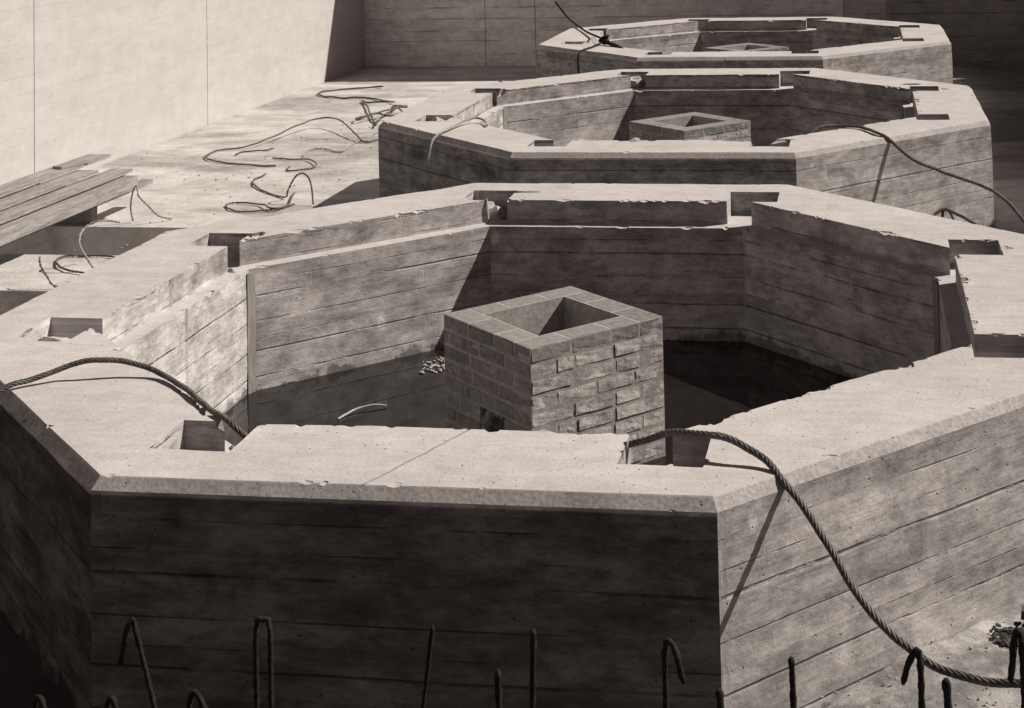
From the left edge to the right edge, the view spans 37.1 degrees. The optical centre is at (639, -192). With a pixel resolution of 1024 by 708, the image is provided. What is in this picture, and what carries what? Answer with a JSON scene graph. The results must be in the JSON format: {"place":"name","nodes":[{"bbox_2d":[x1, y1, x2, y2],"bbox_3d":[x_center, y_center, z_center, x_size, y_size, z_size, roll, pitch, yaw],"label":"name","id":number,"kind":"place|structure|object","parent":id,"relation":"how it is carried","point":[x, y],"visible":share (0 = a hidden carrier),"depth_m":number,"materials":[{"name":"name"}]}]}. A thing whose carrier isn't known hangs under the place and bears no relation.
{"place":"outdoors","nodes":[
{"label":"outdoors","id":0,"kind":"place"},
{"bbox_2d":[0,62,1023,707],"bbox_3d":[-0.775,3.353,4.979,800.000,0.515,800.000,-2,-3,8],"label":"ground","id":1,"kind":"structure","parent":0,"point":[192,202],"depth_m":15.51,"materials":[{"name":"grey concrete"}]},
{"bbox_2d":[31,694,46,707],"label":"reinforcing bar","id":2,"kind":"object","parent":1,"relation":"on","point":[37,698],"visible":1,"depth_m":4.82,"materials":[{"name":"grey metal"}]},
{"bbox_2d":[38,257,56,287],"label":"cable","id":3,"kind":"object","parent":1,"relation":"on","point":[44,273],"visible":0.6,"depth_m":11.06,"materials":[{"name":"rubber"}]},
{"bbox_2d":[57,207,96,223],"bbox_3d":[-5.117,3.528,13.319,0.720,0.198,0.100,-2,-3,8],"label":"timber bearer","id":4,"kind":"object","parent":1,"relation":"on","point":[88,216],"visible":0.07,"depth_m":13.23,"materials":[{"name":"grey wood"}]},
{"bbox_2d":[0,179,152,247],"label":"plank","id":5,"kind":"object","parent":4,"relation":"on","point":[143,182],"visible":0.22,"depth_m":13.10,"materials":[{"name":"grey wood"}]},
{"bbox_2d":[0,175,137,245],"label":"plank","id":6,"kind":"object","parent":5,"relation":"on","point":[31,222],"visible":1,"depth_m":12.36,"materials":[{"name":"grey wood"}]},
{"bbox_2d":[55,254,113,273],"bbox_3d":[-4.311,3.515,11.725,0.559,0.029,0.546,-2,-3,8],"label":"cable","id":7,"kind":"object","parent":1,"relation":"on","point":[73,255],"visible":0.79,"depth_m":11.94,"materials":[{"name":"rubber"}]},
{"bbox_2d":[79,219,119,267],"bbox_3d":[-4.152,3.353,11.722,0.233,0.339,0.358,-3,-3,27],"label":"cable","id":8,"kind":"object","parent":1,"relation":"on","point":[80,245],"visible":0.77,"depth_m":11.68,"materials":[{"name":"rubber"}]},
{"bbox_2d":[103,695,118,707],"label":"reinforcing bar","id":9,"kind":"object","parent":1,"relation":"on","point":[112,700],"visible":1,"depth_m":4.79,"materials":[{"name":"grey metal"}]},
{"bbox_2d":[117,617,156,707],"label":"reinforcing bar","id":10,"kind":"object","parent":1,"relation":"on","point":[138,641],"visible":1,"depth_m":4.78,"materials":[{"name":"black metal"}]},
{"bbox_2d":[130,185,171,220],"bbox_3d":[-4.257,3.434,13.216,0.351,0.331,0.144,-1,-3,-10],"label":"cable","id":11,"kind":"object","parent":1,"relation":"on","point":[139,197],"visible":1,"depth_m":13.22,"materials":[{"name":"metal"}]},
{"bbox_2d":[0,0,364,185],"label":"concrete wall","id":12,"kind":"structure","parent":1,"relation":"on","point":[117,79],"depth_m":17.14,"materials":[{"name":"white concrete"}]},
{"bbox_2d":[186,689,207,707],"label":"reinforcing bar","id":13,"kind":"object","parent":1,"relation":"on","point":[196,693],"visible":1,"depth_m":4.75,"materials":[{"name":"grey metal"}]},
{"bbox_2d":[74,113,371,250],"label":"gravel","id":14,"kind":"structure","parent":1,"relation":"on","point":[247,177],"depth_m":15.22,"materials":[{"name":"grey gravel"}]},
{"bbox_2d":[235,147,273,155],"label":"cable","id":15,"kind":"object","parent":1,"relation":"on","point":[254,151],"visible":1,"depth_m":16.71,"materials":[{"name":"rubber"}]},
{"bbox_2d":[225,192,294,212],"bbox_3d":[-3.354,3.594,13.851,0.786,0.042,0.617,1,-4,-40],"label":"cable","id":16,"kind":"object","parent":1,"relation":"on","point":[274,208],"visible":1,"depth_m":13.68,"materials":[{"name":"rubber"}]},
{"bbox_2d":[253,616,273,707],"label":"reinforcing bar","id":17,"kind":"object","parent":1,"relation":"on","point":[267,620],"visible":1,"depth_m":4.72,"materials":[{"name":"black metal"}]},
{"bbox_2d":[252,172,314,203],"bbox_3d":[-3.470,3.515,14.501,0.276,0.275,1.774,0,-3,-28],"label":"cable","id":18,"kind":"object","parent":1,"relation":"on","point":[294,177],"visible":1,"depth_m":14.05,"materials":[{"name":"rubber"}]},
{"bbox_2d":[205,116,377,166],"bbox_3d":[-3.824,3.718,17.054,1.292,0.140,2.385,-3,-3,27],"label":"cable","id":19,"kind":"object","parent":1,"relation":"on","point":[355,133],"visible":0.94,"depth_m":17.08,"materials":[{"name":"rubber"}]},
{"bbox_2d":[272,157,316,170],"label":"cable","id":20,"kind":"object","parent":1,"relation":"on","point":[297,159],"visible":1,"depth_m":15.99,"materials":[{"name":"rubber"}]},
{"bbox_2d":[302,132,377,155],"bbox_3d":[-3.270,3.762,17.261,0.445,0.047,1.975,-2,-3,15],"label":"cable","id":21,"kind":"object","parent":1,"relation":"on","point":[339,151],"visible":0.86,"depth_m":16.76,"materials":[{"name":"rubber"}]},
{"bbox_2d":[317,85,394,124],"bbox_3d":[-3.727,3.920,20.190,0.951,0.060,3.602,-1,-3,-15],"label":"cable","id":22,"kind":"object","parent":1,"relation":"on","point":[365,102],"visible":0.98,"depth_m":20.88,"materials":[{"name":"rubber"}]},
{"bbox_2d":[355,104,407,125],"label":"cable","id":23,"kind":"object","parent":1,"relation":"on","point":[380,113],"visible":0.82,"depth_m":18.95,"materials":[{"name":"rubber"}]},
{"bbox_2d":[421,625,434,707],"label":"reinforcing bar","id":24,"kind":"object","parent":1,"relation":"on","point":[428,659],"visible":1,"depth_m":4.65,"materials":[{"name":"black metal"}]},
{"bbox_2d":[494,669,501,707],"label":"reinforcing bar","id":25,"kind":"object","parent":1,"relation":"on","point":[498,685],"visible":1,"depth_m":4.61,"materials":[{"name":"black metal"}]},
{"bbox_2d":[0,183,1023,707],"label":"octagonal basin","id":26,"kind":"object","parent":1,"relation":"on","point":[354,563],"visible":0.94,"depth_m":5.40,"materials":[{"name":"concrete"}]},
{"bbox_2d":[0,356,247,438],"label":"wire rope","id":27,"kind":"object","parent":26,"relation":"hanging from","point":[231,424],"visible":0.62,"depth_m":6.15,"materials":[{"name":"metal"}]},
{"bbox_2d":[222,340,851,465],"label":"floor","id":28,"kind":"structure","parent":26,"relation":"in","point":[711,382],"depth_m":8.46,"materials":[{"name":"grey concrete"}]},
{"bbox_2d":[337,404,385,419],"bbox_3d":[-1.506,3.241,8.181,0.296,0.027,0.066,1,-4,-38],"label":"piece of cable","id":29,"kind":"object","parent":28,"relation":"on","point":[354,409],"visible":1,"depth_m":8.21,"materials":[{"name":"grey rubber"}]},
{"bbox_2d":[419,357,444,373],"bbox_3d":[-1.206,3.277,8.950,0.187,0.024,0.305,-2,-3,8],"label":"mortar rubble","id":30,"kind":"object","parent":28,"relation":"on","point":[431,366],"visible":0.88,"depth_m":8.92,"materials":[{"name":"grey concrete"}]},
{"bbox_2d":[444,286,665,464],"bbox_3d":[-0.423,2.964,7.531,0.794,0.894,0.795,1,-4,-38],"label":"brick shaft","id":31,"kind":"object","parent":26,"relation":"in","point":[570,360],"visible":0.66,"depth_m":7.33,"materials":[{"name":"grey brick"}]},
{"bbox_2d":[629,428,1020,687],"bbox_3d":[0.502,2.370,5.021,2.509,0.504,0.250,-4,-4,41],"label":"wire rope","id":32,"kind":"object","parent":26,"relation":"hanging from","point":[890,632],"visible":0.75,"depth_m":4.83,"materials":[{"name":"metal"}]},
{"bbox_2d":[529,629,536,707],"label":"reinforcing bar","id":33,"kind":"object","parent":1,"relation":"on","point":[533,664],"visible":1,"depth_m":4.60,"materials":[{"name":"black metal"}]},
{"bbox_2d":[661,637,685,707],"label":"reinforcing bar","id":34,"kind":"object","parent":1,"relation":"on","point":[667,641],"visible":1,"depth_m":4.54,"materials":[{"name":"black metal"}]},
{"bbox_2d":[378,68,993,227],"bbox_3d":[0.469,3.191,13.693,5.153,1.126,5.152,-2,-3,8],"label":"octagonal basin","id":35,"kind":"object","parent":1,"relation":"on","point":[573,129],"visible":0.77,"depth_m":12.39,"materials":[{"name":"concrete"}]},
{"bbox_2d":[426,117,487,162],"bbox_3d":[-1.449,2.697,12.387,0.246,0.241,0.868,-2,-3,20],"label":"wire rope","id":36,"kind":"object","parent":35,"relation":"on","point":[446,130],"visible":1,"depth_m":12.37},
{"bbox_2d":[629,112,750,141],"bbox_3d":[0.465,3.273,13.735,0.794,0.894,0.794,1,-4,-38],"label":"brick shaft","id":37,"kind":"object","parent":35,"relation":"in","point":[693,126],"visible":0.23,"depth_m":13.60,"materials":[{"name":"grey brick"}]},
{"bbox_2d":[807,124,1023,221],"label":"wire rope","id":38,"kind":"object","parent":35,"relation":"hanging from","point":[911,158],"visible":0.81,"depth_m":11.54,"materials":[{"name":"metal"}]},
{"bbox_2d":[364,0,1023,66],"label":"concrete wall","id":39,"kind":"structure","parent":1,"relation":"on","point":[414,33],"depth_m":24.22,"materials":[{"name":"grey concrete"}]},
{"bbox_2d":[715,688,724,707],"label":"reinforcing bar","id":40,"kind":"object","parent":1,"relation":"on","point":[719,693],"visible":1,"depth_m":4.51,"materials":[{"name":"grey metal"}]},
{"bbox_2d":[535,16,952,83],"bbox_3d":[1.403,3.489,19.786,5.153,1.104,5.152,-2,-3,8],"label":"octagonal basin","id":41,"kind":"object","parent":1,"relation":"on","point":[915,51],"visible":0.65,"depth_m":18.96,"materials":[{"name":"grey concrete"}]},
{"bbox_2d":[555,1,622,47],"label":"knotted line","id":42,"kind":"object","parent":41,"relation":"on","point":[604,40],"visible":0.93,"depth_m":18.92,"materials":[{"name":"black rubber"}]},
{"bbox_2d":[577,42,601,73],"bbox_3d":[-0.588,3.201,18.484,0.037,0.642,0.879,-2,-3,18],"label":"wire rope","id":43,"kind":"object","parent":41,"relation":"on","point":[584,49],"visible":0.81,"depth_m":18.15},
{"bbox_2d":[704,43,788,51],"bbox_3d":[1.409,3.560,19.816,0.793,0.894,0.796,1,-4,-38],"label":"brick shaft","id":44,"kind":"object","parent":41,"relation":"in","point":[749,47],"visible":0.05,"depth_m":19.88,"materials":[{"name":"grey brick"}]},
{"bbox_2d":[788,656,796,707],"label":"reinforcing bar","id":45,"kind":"object","parent":1,"relation":"on","point":[792,692],"visible":1,"depth_m":4.49,"materials":[{"name":"black metal"}]},
{"bbox_2d":[901,646,925,707],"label":"reinforcing bar","id":46,"kind":"object","parent":1,"relation":"on","point":[916,651],"visible":1,"depth_m":4.43,"materials":[{"name":"black metal"}]},
{"bbox_2d":[941,677,952,707],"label":"reinforcing bar","id":47,"kind":"object","parent":1,"relation":"on","point":[946,686],"visible":1,"depth_m":4.42,"materials":[{"name":"black metal"}]},
{"bbox_2d":[941,211,954,219],"bbox_3d":[2.290,3.143,11.115,0.121,0.364,0.408,-1,-3,1],"label":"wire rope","id":48,"kind":"object","parent":1,"relation":"on","point":[950,213],"visible":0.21,"depth_m":11.27,"materials":[{"name":"metal"}]},
{"bbox_2d":[932,208,977,224],"bbox_3d":[2.434,3.142,11.125,1.211,0.376,0.286,-2,-3,8],"label":"wire rope","id":49,"kind":"object","parent":1,"relation":"on","point":[954,213],"visible":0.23,"depth_m":11.22,"materials":[{"name":"metal"}]},
{"bbox_3d":[-5.490,3.408,10.779,0.720,0.198,0.100,-2,-3,8],"label":"timber bearer","id":50,"kind":"object","parent":1,"relation":"on","visible":0},
{"bbox_2d":[1,186,63,210],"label":"plank","id":51,"kind":"object","parent":50,"relation":"on","point":[21,190],"visible":0.02,"depth_m":12.84,"materials":[{"name":"grey wood"}]},
{"bbox_2d":[0,168,132,223],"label":"plank","id":52,"kind":"object","parent":51,"relation":"on","point":[31,205],"visible":1,"depth_m":12.57,"materials":[{"name":"grey wood"}]},
{"bbox_3d":[-4.975,3.198,12.787,0.175,0.013,0.060,-2,-3,8],"label":"timber spacer","id":53,"kind":"object","parent":52,"relation":"on","visible":0},
{"bbox_2d":[0,170,98,210],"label":"plank","id":54,"kind":"object","parent":53,"relation":"on","point":[16,198],"visible":1,"depth_m":12.65,"materials":[{"name":"grey wood"}]},
{"bbox_2d":[0,154,110,197],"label":"plank","id":55,"kind":"object","parent":54,"relation":"on","point":[19,184],"visible":0.89,"depth_m":12.97,"materials":[{"name":"grey wood"}]},
{"bbox_2d":[52,159,89,168],"bbox_3d":[-5.021,3.142,13.424,0.104,0.026,0.350,-3,-3,22],"label":"plank","id":56,"kind":"object","parent":55,"relation":"on","point":[72,163],"visible":1,"depth_m":13.40,"materials":[{"name":"grey wood"}]},
{"bbox_2d":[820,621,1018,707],"bbox_3d":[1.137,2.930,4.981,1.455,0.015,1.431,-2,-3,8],"label":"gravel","id":57,"kind":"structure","parent":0,"point":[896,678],"depth_m":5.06,"materials":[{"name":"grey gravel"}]},
{"bbox_2d":[827,602,1023,707],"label":"path","id":58,"kind":"structure","parent":0,"point":[978,660],"depth_m":5.16,"materials":[{"name":"grey concrete"}]},
{"bbox_2d":[1007,626,1023,707],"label":"reinforcing bar","id":59,"kind":"object","parent":58,"relation":"on","point":[1017,632],"visible":1,"depth_m":4.39,"materials":[{"name":"black metal"}]},
{"bbox_2d":[1021,605,1023,619],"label":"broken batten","id":60,"kind":"object","parent":58,"relation":"on","point":[1022,614],"visible":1,"depth_m":5.47,"materials":[{"name":"grey wood"}]},
{"bbox_2d":[989,621,1023,647],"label":"gravel","id":61,"kind":"structure","parent":0,"point":[1003,640],"depth_m":5.42,"materials":[{"name":"grey gravel"}]}
]}

